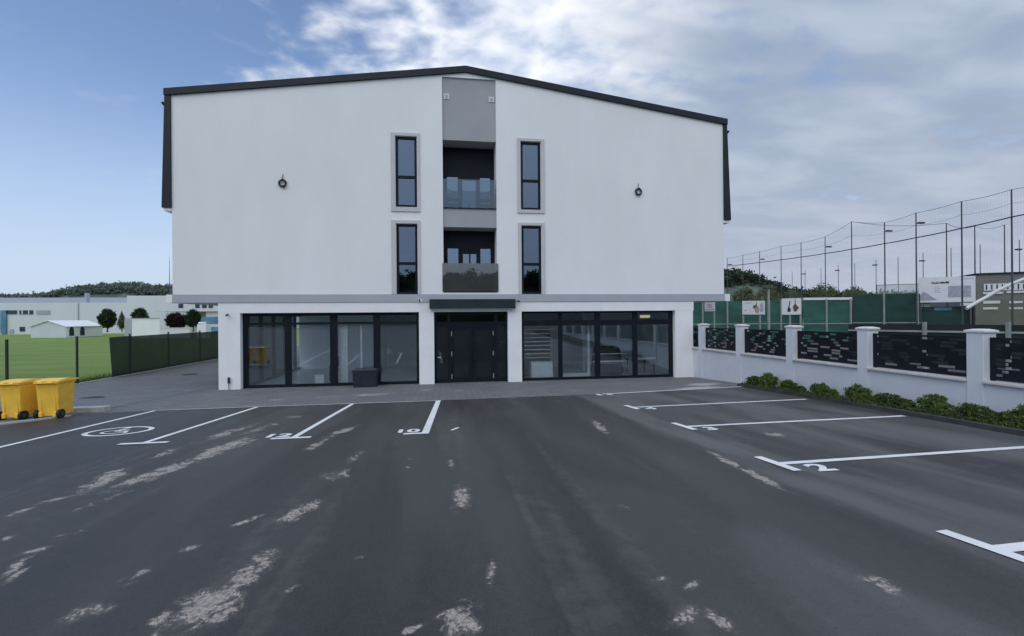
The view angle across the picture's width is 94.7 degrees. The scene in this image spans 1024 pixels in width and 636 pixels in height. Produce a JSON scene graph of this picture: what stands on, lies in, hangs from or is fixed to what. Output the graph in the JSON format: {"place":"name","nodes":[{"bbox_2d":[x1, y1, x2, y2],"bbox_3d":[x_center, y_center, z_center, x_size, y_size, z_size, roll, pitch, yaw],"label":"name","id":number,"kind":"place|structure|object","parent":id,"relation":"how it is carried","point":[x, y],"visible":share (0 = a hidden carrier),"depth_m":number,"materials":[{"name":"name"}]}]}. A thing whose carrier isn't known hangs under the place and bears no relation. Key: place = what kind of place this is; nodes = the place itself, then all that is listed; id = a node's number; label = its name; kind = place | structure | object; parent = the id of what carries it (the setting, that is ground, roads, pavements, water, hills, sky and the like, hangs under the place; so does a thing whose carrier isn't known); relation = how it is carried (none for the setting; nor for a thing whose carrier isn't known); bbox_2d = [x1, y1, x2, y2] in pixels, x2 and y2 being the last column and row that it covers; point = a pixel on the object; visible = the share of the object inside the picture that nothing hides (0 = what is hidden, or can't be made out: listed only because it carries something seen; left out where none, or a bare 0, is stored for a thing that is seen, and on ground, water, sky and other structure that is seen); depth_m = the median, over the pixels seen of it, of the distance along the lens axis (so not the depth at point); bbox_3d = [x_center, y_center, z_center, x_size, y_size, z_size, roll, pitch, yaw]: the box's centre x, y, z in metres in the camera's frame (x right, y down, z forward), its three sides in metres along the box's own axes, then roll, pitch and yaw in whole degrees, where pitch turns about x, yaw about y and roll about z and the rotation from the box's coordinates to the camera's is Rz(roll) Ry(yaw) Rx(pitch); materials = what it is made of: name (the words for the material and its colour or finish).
{"place":"outdoors","nodes":[
{"label":"outdoors","id":0,"kind":"place"},
{"bbox_2d":[55,292,170,297],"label":"hills","id":1,"kind":"structure","parent":0,"point":[117,294],"depth_m":354.02,"materials":[{"name":"green plant"}]},
{"bbox_2d":[0,280,172,297],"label":"woodland","id":2,"kind":"object","parent":1,"relation":"on","point":[138,288],"visible":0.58,"depth_m":360.03,"materials":[{"name":"green plant"}]},
{"bbox_2d":[159,327,190,333],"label":"garden wall","id":3,"kind":"structure","parent":0,"point":[175,330],"depth_m":69.75,"materials":[{"name":"stone"}]},
{"bbox_2d":[339,324,363,382],"bbox_3d":[-6.325,1.416,18.498,0.920,2.329,0.400,0,0,-8],"label":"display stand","id":4,"kind":"object","parent":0,"point":[343,354],"visible":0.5,"depth_m":18.37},
{"bbox_2d":[0,345,736,422],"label":"paving","id":5,"kind":"structure","parent":0,"point":[172,388],"depth_m":16.01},
{"bbox_2d":[0,378,43,419],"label":"wheeled bin","id":6,"kind":"object","parent":5,"relation":"on","point":[18,397],"visible":0.92,"depth_m":10.73,"materials":[{"name":"plastic"}]},
{"bbox_2d":[33,377,78,418],"bbox_3d":[-10.765,1.878,11.110,0.522,0.913,0.746,0,0,-11],"label":"wheeled bin","id":7,"kind":"object","parent":5,"relation":"on","point":[55,397],"visible":0.98,"depth_m":10.91,"materials":[{"name":"plastic"}]},
{"bbox_2d":[352,368,378,387],"bbox_3d":[-5.487,2.243,17.686,0.900,0.645,0.680,0,0,-8],"label":"planter box","id":8,"kind":"object","parent":5,"relation":"on","point":[365,377],"visible":0.98,"depth_m":17.39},
{"bbox_2d":[0,323,803,410],"bbox_3d":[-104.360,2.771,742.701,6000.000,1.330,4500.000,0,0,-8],"label":"ground","id":9,"kind":"structure","parent":0,"point":[101,348],"depth_m":34.89,"materials":[{"name":"green plant"}]},
{"bbox_2d":[0,415,70,424],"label":"kerb","id":10,"kind":"structure","parent":9,"relation":"on","point":[22,421],"depth_m":10.47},
{"bbox_2d":[29,320,102,337],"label":"marquee","id":11,"kind":"object","parent":9,"relation":"on","point":[62,328],"visible":0.95,"depth_m":75.42},
{"bbox_2d":[71,405,110,412],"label":"kerb","id":12,"kind":"structure","parent":9,"relation":"on","point":[82,409],"depth_m":11.82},
{"bbox_2d":[75,372,111,382],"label":"grass tufts","id":13,"kind":"object","parent":9,"relation":"on","point":[96,378],"visible":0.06,"depth_m":20.68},
{"bbox_2d":[96,308,116,331],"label":"tree","id":14,"kind":"object","parent":9,"relation":"on","point":[106,318],"visible":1,"depth_m":78.82,"materials":[{"name":"green plant"}]},
{"bbox_2d":[117,311,124,331],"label":"conifer","id":15,"kind":"object","parent":9,"relation":"on","point":[120,323],"visible":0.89,"depth_m":86.56,"materials":[{"name":"green plant"}]},
{"bbox_2d":[130,307,148,317],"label":"tree","id":16,"kind":"object","parent":9,"relation":"on","point":[140,313],"visible":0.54,"depth_m":83.02,"materials":[{"name":"green plant"}]},
{"bbox_2d":[124,318,159,335],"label":"storage shed","id":17,"kind":"structure","parent":9,"relation":"on","point":[140,326],"depth_m":71.55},
{"bbox_2d":[0,293,298,334],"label":"warehouse","id":18,"kind":"structure","parent":9,"relation":"on","point":[19,315],"depth_m":100.39,"materials":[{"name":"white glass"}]},
{"bbox_2d":[36,310,49,313],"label":"window","id":19,"kind":"structure","parent":18,"relation":"in","point":[37,311],"depth_m":99.11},
{"bbox_2d":[164,311,185,327],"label":"tree","id":20,"kind":"object","parent":9,"relation":"on","point":[174,320],"visible":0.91,"depth_m":74.43,"materials":[{"name":"black plant"}]},
{"bbox_2d":[154,298,217,331],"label":"office block","id":21,"kind":"structure","parent":9,"relation":"on","point":[162,305],"depth_m":92.22,"materials":[{"name":"paint"}]},
{"bbox_2d":[75,344,298,384],"bbox_3d":[-20.193,2.726,36.845,0.120,0.080,41.400,0,0,-8],"label":"path edging","id":22,"kind":"object","parent":9,"relation":"on","point":[141,372],"depth_m":22.76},
{"bbox_2d":[1,330,217,383],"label":"fence","id":23,"kind":"object","parent":22,"relation":"on","point":[129,354],"visible":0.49,"depth_m":24.03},
{"bbox_2d":[184,309,201,331],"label":"tree","id":24,"kind":"object","parent":9,"relation":"on","point":[192,318],"visible":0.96,"depth_m":73.24,"materials":[{"name":"green plant"}]},
{"bbox_2d":[197,322,210,331],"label":"utility cabinet","id":25,"kind":"object","parent":9,"relation":"on","point":[203,326],"visible":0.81,"depth_m":66.60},
{"bbox_2d":[161,65,730,389],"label":"apartment building","id":26,"kind":"structure","parent":9,"relation":"on","point":[355,222],"depth_m":18.65,"materials":[{"name":"paint"}]},
{"bbox_2d":[315,374,325,382],"bbox_3d":[-7.427,2.390,18.276,0.340,0.398,0.332,0,0,-8],"label":"storage box","id":27,"kind":"object","parent":26,"relation":"on","point":[320,378],"visible":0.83,"depth_m":18.12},
{"bbox_2d":[390,132,419,211],"bbox_3d":[-4.118,-5.621,18.233,1.090,3.030,0.175,0,0,-8],"label":"window","id":28,"kind":"structure","parent":26,"relation":"in","point":[406,150],"depth_m":18.25,"materials":[{"name":"black glass"}]},
{"bbox_2d":[391,220,420,293],"bbox_3d":[-4.096,-2.341,18.233,1.090,2.850,0.175,0,0,-8],"label":"window","id":29,"kind":"structure","parent":26,"relation":"in","point":[403,235],"depth_m":18.26,"materials":[{"name":"black glass"}]},
{"bbox_2d":[445,188,459,206],"bbox_3d":[-2.386,-4.735,18.887,0.622,0.861,0.502,0,0,-8],"label":"balcony chair","id":30,"kind":"object","parent":26,"relation":"on","point":[453,199],"visible":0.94,"depth_m":18.71,"materials":[{"name":"wicker"}]},
{"bbox_2d":[450,327,472,381],"bbox_3d":[-2.006,1.449,18.733,0.873,2.195,0.121,0,0,-8],"label":"door","id":31,"kind":"structure","parent":26,"relation":"in","point":[461,354],"depth_m":18.76,"materials":[{"name":"black glass"}]},
{"bbox_2d":[443,147,493,208],"bbox_3d":[-1.819,-5.645,19.658,2.100,2.676,0.554,0,0,-8],"label":"balcony door","id":32,"kind":"structure","parent":26,"relation":"in","point":[460,165],"depth_m":19.40,"materials":[{"name":"black glass"}]},
{"bbox_2d":[443,231,494,262],"bbox_3d":[-1.792,-2.285,19.658,2.100,2.576,0.554,0,0,-8],"label":"balcony door","id":33,"kind":"structure","parent":26,"relation":"in","point":[458,246],"depth_m":19.40,"materials":[{"name":"black glass"}]},
{"bbox_2d":[472,326,494,381],"bbox_3d":[-1.132,1.442,18.856,0.873,2.195,0.121,0,0,-8],"label":"door","id":34,"kind":"structure","parent":26,"relation":"in","point":[483,337],"depth_m":18.88,"materials":[{"name":"black glass"}]},
{"bbox_2d":[479,189,494,207],"bbox_3d":[-1.028,-4.746,19.078,0.622,0.861,0.502,0,0,-8],"label":"balcony chair","id":35,"kind":"object","parent":26,"relation":"on","point":[485,201],"visible":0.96,"depth_m":18.92,"materials":[{"name":"wicker"}]},
{"bbox_2d":[517,138,544,213],"bbox_3d":[0.741,-5.686,18.916,1.105,2.980,0.175,0,0,-8],"label":"window","id":36,"kind":"structure","parent":26,"relation":"in","point":[530,199],"depth_m":18.93,"materials":[{"name":"black glass"}]},
{"bbox_2d":[518,222,544,293],"bbox_3d":[0.775,-2.384,18.917,1.080,2.855,0.175,0,0,-8],"label":"window","id":37,"kind":"structure","parent":26,"relation":"in","point":[529,262],"depth_m":18.93,"materials":[{"name":"black glass"}]},
{"bbox_2d":[524,327,551,375],"bbox_3d":[1.052,1.451,20.262,1.300,2.120,0.440,0,0,-8],"label":"shelving unit","id":38,"kind":"object","parent":26,"relation":"on","point":[537,341],"visible":0.62,"depth_m":20.41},
{"bbox_2d":[529,361,552,377],"bbox_3d":[1.203,2.169,19.590,0.900,0.698,0.532,0,0,-8],"label":"cabinet","id":39,"kind":"object","parent":26,"relation":"on","point":[537,369],"visible":0.9,"depth_m":19.33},
{"bbox_2d":[563,325,589,376],"bbox_3d":[2.616,1.369,19.906,1.380,2.280,0.100,0,0,-8],"label":"door frame","id":40,"kind":"object","parent":26,"relation":"in","point":[588,359],"visible":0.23,"depth_m":19.94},
{"bbox_2d":[625,356,656,373],"bbox_3d":[5.683,2.118,20.942,1.197,0.729,0.825,0,0,-23],"label":"desk","id":41,"kind":"object","parent":26,"relation":"on","point":[643,357],"visible":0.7,"depth_m":20.87,"materials":[{"name":"wood"}]},
{"bbox_2d":[0,386,1023,635],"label":"parking lot","id":42,"kind":"structure","parent":9,"relation":"on","point":[604,514],"depth_m":4.24,"materials":[{"name":"asphalt"}]},
{"bbox_2d":[0,411,152,447],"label":"parking marking","id":43,"kind":"object","parent":42,"relation":"on","point":[71,430],"visible":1,"depth_m":9.17,"materials":[{"name":"paint"}]},
{"bbox_2d":[81,426,153,435],"bbox_3d":[-7.570,2.179,9.082,1.120,0.050,1.000,0,0,-8],"label":"wheelchair marking","id":44,"kind":"object","parent":42,"relation":"on","point":[86,433],"visible":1,"depth_m":9.00,"materials":[{"name":"paint"}]},
{"bbox_2d":[117,407,256,444],"bbox_3d":[-6.493,2.212,10.113,0.760,0.230,4.562,0,0,-8],"label":"parking marking","id":45,"kind":"object","parent":42,"relation":"on","point":[148,441],"visible":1,"depth_m":8.74,"materials":[{"name":"paint"}]},
{"bbox_2d":[157,400,438,410],"bbox_3d":[-5.505,2.314,12.538,7.055,0.014,0.131,0,0,-9],"label":"paving edging","id":46,"kind":"object","parent":42,"relation":"on","point":[297,405],"visible":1,"depth_m":12.50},
{"bbox_2d":[271,404,352,438],"bbox_3d":[-4.141,2.191,10.403,0.660,0.234,4.642,0,0,-8],"label":"parking marking","id":47,"kind":"object","parent":42,"relation":"on","point":[314,425],"visible":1,"depth_m":9.15,"materials":[{"name":"paint"}]},
{"bbox_2d":[404,400,440,433],"bbox_3d":[-1.954,2.174,10.729,0.449,0.242,4.815,0,0,-6],"label":"parking marking","id":48,"kind":"object","parent":42,"relation":"on","point":[428,425],"visible":1,"depth_m":9.77,"materials":[{"name":"paint"}]},
{"bbox_2d":[596,386,740,394],"bbox_3d":[5.070,2.264,14.713,5.412,0.063,0.362,0,0,-18],"label":"parking marking","id":49,"kind":"object","parent":42,"relation":"on","point":[664,390],"visible":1,"depth_m":14.76,"materials":[{"name":"paint"}]},
{"bbox_2d":[624,399,804,408],"bbox_3d":[5.232,2.108,11.589,4.954,0.037,0.708,0,0,-8],"label":"parking marking","id":50,"kind":"object","parent":42,"relation":"on","point":[708,403],"visible":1,"depth_m":11.66,"materials":[{"name":"paint"}]},
{"bbox_2d":[672,415,901,429],"bbox_3d":[5.488,1.976,9.034,4.852,0.037,0.738,0,0,-8],"label":"parking marking","id":51,"kind":"object","parent":42,"relation":"on","point":[689,427],"visible":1,"depth_m":8.98,"materials":[{"name":"paint"}]},
{"bbox_2d":[804,464,837,470],"bbox_3d":[3.801,1.844,5.829,0.267,0.016,0.322,0,0,-8],"label":"bay number","id":52,"kind":"object","parent":42,"relation":"on","point":[822,468],"visible":1,"depth_m":5.81,"materials":[{"name":"paint"}]},
{"bbox_2d":[756,446,1023,470],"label":"parking marking","id":53,"kind":"object","parent":42,"relation":"on","point":[782,464],"visible":1,"depth_m":6.29,"materials":[{"name":"paint"}]},
{"bbox_2d":[937,530,1023,561],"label":"parking marking","id":54,"kind":"object","parent":42,"relation":"on","point":[1008,549],"visible":1,"depth_m":3.58,"materials":[{"name":"paint"}]},
{"bbox_2d":[730,285,757,300],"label":"tree","id":55,"kind":"object","parent":9,"relation":"on","point":[737,296],"visible":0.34,"depth_m":99.37,"materials":[{"name":"green plant"}]},
{"bbox_2d":[755,283,780,300],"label":"tree","id":56,"kind":"object","parent":9,"relation":"on","point":[773,292],"visible":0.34,"depth_m":102.89,"materials":[{"name":"green plant"}]},
{"bbox_2d":[772,280,788,299],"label":"tree","id":57,"kind":"object","parent":9,"relation":"on","point":[779,287],"visible":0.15,"depth_m":111.06,"materials":[{"name":"green plant"}]},
{"bbox_2d":[780,290,803,318],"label":"tree","id":58,"kind":"object","parent":9,"relation":"on","point":[789,294],"visible":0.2,"depth_m":107.44,"materials":[{"name":"green plant"}]},
{"bbox_2d":[807,280,837,297],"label":"tree","id":59,"kind":"object","parent":9,"relation":"on","point":[819,289],"visible":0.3,"depth_m":104.18,"materials":[{"name":"green plant"}]},
{"bbox_2d":[840,285,866,296],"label":"tree","id":60,"kind":"object","parent":9,"relation":"on","point":[857,291],"visible":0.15,"depth_m":109.41,"materials":[{"name":"green plant"}]},
{"bbox_2d":[692,323,1023,416],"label":"boundary wall","id":61,"kind":"structure","parent":9,"relation":"on","point":[976,384],"depth_m":11.56,"materials":[{"name":"paint"}]},
{"bbox_2d":[737,383,1023,435],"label":"kerb","id":62,"kind":"structure","parent":9,"relation":"on","point":[1007,430],"depth_m":9.38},
{"bbox_2d":[759,385,1023,429],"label":"planting bed","id":63,"kind":"object","parent":9,"relation":"on","point":[922,412],"visible":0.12,"depth_m":9.50,"materials":[{"name":"soil"}]},
{"bbox_2d":[745,375,763,384],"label":"shrub","id":64,"kind":"object","parent":63,"relation":"on","point":[755,379],"visible":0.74,"depth_m":15.29,"materials":[{"name":"green plant"}]},
{"bbox_2d":[759,373,779,386],"bbox_3d":[7.987,1.958,14.733,0.600,0.564,0.614,0,0,-8],"label":"shrub","id":65,"kind":"object","parent":63,"relation":"on","point":[769,378],"visible":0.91,"depth_m":14.61,"materials":[{"name":"green plant"}]},
{"bbox_2d":[778,379,800,388],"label":"shrub","id":66,"kind":"object","parent":63,"relation":"on","point":[786,383],"visible":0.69,"depth_m":13.76,"materials":[{"name":"green plant"}]},
{"bbox_2d":[789,385,806,392],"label":"shrub","id":67,"kind":"object","parent":63,"relation":"on","point":[798,387],"visible":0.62,"depth_m":13.18,"materials":[{"name":"green plant"}]},
{"bbox_2d":[809,382,828,393],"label":"shrub","id":68,"kind":"object","parent":63,"relation":"on","point":[814,387],"visible":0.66,"depth_m":12.58,"materials":[{"name":"green plant"}]},
{"bbox_2d":[818,387,841,396],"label":"shrub","id":69,"kind":"object","parent":63,"relation":"on","point":[824,390],"visible":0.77,"depth_m":12.12,"materials":[{"name":"green plant"}]},
{"bbox_2d":[841,383,872,398],"bbox_3d":[8.418,1.812,11.488,0.614,0.466,0.613,0,0,-8],"label":"shrub","id":70,"kind":"object","parent":63,"relation":"on","point":[850,391],"visible":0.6,"depth_m":11.46,"materials":[{"name":"green plant"}]},
{"bbox_2d":[852,392,873,402],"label":"shrub","id":71,"kind":"object","parent":63,"relation":"on","point":[864,395],"visible":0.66,"depth_m":11.04,"materials":[{"name":"green plant"}]},
{"bbox_2d":[741,381,1023,429],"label":"ground cover","id":72,"kind":"object","parent":63,"relation":"on","point":[974,419],"visible":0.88,"depth_m":9.70,"materials":[{"name":"green plant"}]},
{"bbox_2d":[870,392,900,404],"bbox_3d":[8.445,1.833,10.573,0.594,0.338,0.580,0,0,-8],"label":"shrub","id":73,"kind":"object","parent":63,"relation":"on","point":[884,398],"visible":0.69,"depth_m":10.51,"materials":[{"name":"green plant"}]},
{"bbox_2d":[889,398,917,407],"bbox_3d":[8.398,1.850,10.108,0.526,0.273,0.542,0,0,-8],"label":"shrub","id":74,"kind":"object","parent":63,"relation":"on","point":[908,402],"visible":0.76,"depth_m":10.04,"materials":[{"name":"green plant"}]},
{"bbox_2d":[915,393,948,412],"bbox_3d":[8.549,1.739,9.597,0.538,0.470,0.550,0,0,-33],"label":"shrub","id":75,"kind":"object","parent":63,"relation":"on","point":[931,398],"visible":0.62,"depth_m":9.53,"materials":[{"name":"green plant"}]},
{"bbox_2d":[930,403,958,415],"bbox_3d":[8.455,1.793,9.196,0.481,0.270,0.512,0,0,-8],"label":"shrub","id":76,"kind":"object","parent":63,"relation":"on","point":[938,407],"visible":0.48,"depth_m":9.18,"materials":[{"name":"green plant"}]},
{"bbox_2d":[953,402,988,417],"bbox_3d":[8.568,1.743,8.797,0.524,0.343,0.528,0,0,-8],"label":"shrub","id":77,"kind":"object","parent":63,"relation":"on","point":[966,407],"visible":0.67,"depth_m":8.75,"materials":[{"name":"green plant"}]},
{"bbox_2d":[975,409,1006,421],"bbox_3d":[8.541,1.748,8.349,0.472,0.273,0.521,0,0,-8],"label":"shrub","id":78,"kind":"object","parent":63,"relation":"on","point":[989,414],"visible":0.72,"depth_m":8.30,"materials":[{"name":"green plant"}]},
{"bbox_2d":[1003,403,1023,424],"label":"shrub","id":79,"kind":"object","parent":63,"relation":"on","point":[1018,413],"visible":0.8,"depth_m":7.95,"materials":[{"name":"green plant"}]},
{"bbox_2d":[0,0,1023,294],"label":"sky","id":80,"kind":"structure","parent":0,"point":[839,113],"materials":[{"name":"blue"}]},
{"bbox_2d":[590,346,626,374],"bbox_3d":[4.206,1.861,20.840,1.500,1.250,0.868,0,0,-8],"label":"reception counter","id":81,"kind":"object","parent":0,"point":[611,360],"visible":0.81,"depth_m":20.58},
{"bbox_2d":[724,282,929,320],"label":"hills","id":82,"kind":"structure","parent":0,"point":[731,290],"depth_m":206.78,"materials":[{"name":"green plant"}]},
{"bbox_2d":[724,267,929,303],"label":"woodland","id":83,"kind":"object","parent":82,"relation":"on","point":[744,277],"visible":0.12,"depth_m":212.96,"materials":[{"name":"green plant"}]},
{"bbox_2d":[693,329,1023,383],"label":"court ground","id":84,"kind":"structure","parent":0,"point":[945,366],"depth_m":27.99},
{"bbox_2d":[705,302,714,342],"bbox_3d":[14.194,0.642,33.746,0.173,3.584,0.759,0,0,-38],"label":"billboard","id":85,"kind":"object","parent":84,"relation":"on","point":[709,306],"visible":0.83,"depth_m":33.54,"materials":[{"name":"grey"}]},
{"bbox_2d":[693,300,802,341],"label":"court screen","id":86,"kind":"object","parent":84,"relation":"on","point":[728,314],"visible":0.3,"depth_m":46.00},
{"bbox_2d":[742,301,764,346],"bbox_3d":[17.307,0.585,33.767,1.450,3.646,0.174,0,0,25],"label":"billboard","id":87,"kind":"object","parent":84,"relation":"on","point":[753,307],"visible":0.85,"depth_m":33.68,"materials":[{"name":"white"}]},
{"bbox_2d":[763,287,776,345],"bbox_3d":[18.065,0.103,33.014,0.900,4.598,0.240,0,0,-8],"label":"court light","id":88,"kind":"object","parent":84,"relation":"on","point":[768,307],"visible":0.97,"depth_m":32.94,"materials":[{"name":"metal"}]},
{"bbox_2d":[782,298,801,325],"bbox_3d":[20.030,0.485,33.759,1.212,3.801,0.174,0,0,30],"label":"billboard","id":89,"kind":"object","parent":84,"relation":"on","point":[791,306],"visible":0.79,"depth_m":33.70,"materials":[{"name":"white"}]},
{"bbox_2d":[803,297,851,341],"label":"court screen","id":90,"kind":"object","parent":84,"relation":"on","point":[831,314],"visible":0.79,"depth_m":44.00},
{"bbox_2d":[825,237,831,297],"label":"net pole","id":91,"kind":"object","parent":84,"relation":"on","point":[825,265],"visible":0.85,"depth_m":57.43,"materials":[{"name":"metal"}]},
{"bbox_2d":[733,187,1023,257],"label":"net cable","id":92,"kind":"object","parent":91,"relation":"attached to","point":[900,218],"visible":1,"depth_m":44.42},
{"bbox_2d":[727,189,1023,324],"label":"ball net","id":93,"kind":"object","parent":92,"relation":"hanging from","point":[868,286],"visible":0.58,"depth_m":42.63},
{"bbox_2d":[876,284,918,294],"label":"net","id":94,"kind":"object","parent":93,"relation":"attached to","point":[897,291],"visible":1,"depth_m":45.91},
{"bbox_2d":[965,277,1023,309],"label":"arch tube","id":95,"kind":"object","parent":93,"relation":"attached to","point":[987,296],"visible":0.91,"depth_m":37.89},
{"bbox_2d":[851,222,852,323],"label":"net pole","id":96,"kind":"object","parent":84,"relation":"on","point":[851,275],"visible":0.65,"depth_m":48.34,"materials":[{"name":"metal"}]},
{"bbox_2d":[731,214,1023,265],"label":"net cable","id":97,"kind":"object","parent":96,"relation":"attached to","point":[894,241],"visible":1,"depth_m":46.68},
{"bbox_2d":[856,222,1002,228],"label":"net cable","id":98,"kind":"object","parent":96,"relation":"attached to","point":[931,224],"visible":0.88,"depth_m":48.04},
{"bbox_2d":[853,292,920,323],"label":"court screen","id":99,"kind":"object","parent":84,"relation":"on","point":[884,308],"visible":0.68,"depth_m":45.96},
{"bbox_2d":[884,222,892,293],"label":"net pole","id":100,"kind":"object","parent":84,"relation":"on","point":[884,259],"visible":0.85,"depth_m":48.94,"materials":[{"name":"metal"}]},
{"bbox_2d":[915,213,924,323],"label":"net pole","id":101,"kind":"object","parent":84,"relation":"on","point":[916,222],"visible":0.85,"depth_m":44.38,"materials":[{"name":"metal"}]},
{"bbox_2d":[848,322,1023,373],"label":"black fence","id":102,"kind":"object","parent":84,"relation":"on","point":[1007,330],"visible":0.43,"depth_m":21.00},
{"bbox_2d":[922,303,970,324],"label":"screen","id":103,"kind":"object","parent":84,"relation":"on","point":[949,316],"visible":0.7,"depth_m":45.35,"materials":[{"name":"green fabric"}]},
{"bbox_2d":[918,276,975,324],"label":"banner","id":104,"kind":"object","parent":84,"relation":"on","point":[947,286],"visible":0.9,"depth_m":44.85,"materials":[{"name":"grey"}]},
{"bbox_2d":[946,223,947,306],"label":"net pole","id":105,"kind":"object","parent":84,"relation":"on","point":[946,259],"visible":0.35,"depth_m":47.97,"materials":[{"name":"metal"}]},
{"bbox_2d":[961,201,963,324],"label":"net pole","id":106,"kind":"object","parent":84,"relation":"on","point":[962,318],"visible":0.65,"depth_m":40.02,"materials":[{"name":"metal"}]},
{"bbox_2d":[974,226,975,272],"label":"net pole","id":107,"kind":"object","parent":84,"relation":"on","point":[974,253],"visible":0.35,"depth_m":47.98,"materials":[{"name":"metal"}]},
{"bbox_2d":[930,272,1023,324],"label":"club building","id":108,"kind":"structure","parent":84,"relation":"on","point":[991,312],"depth_m":43.42,"materials":[{"name":"metal"}]},
{"bbox_2d":[1011,189,1013,324],"bbox_3d":[38.614,-3.842,36.392,0.139,12.150,0.139,0,0,-31],"label":"net pole","id":109,"kind":"object","parent":84,"relation":"on","point":[1012,306],"visible":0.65,"depth_m":36.35,"materials":[{"name":"metal"}]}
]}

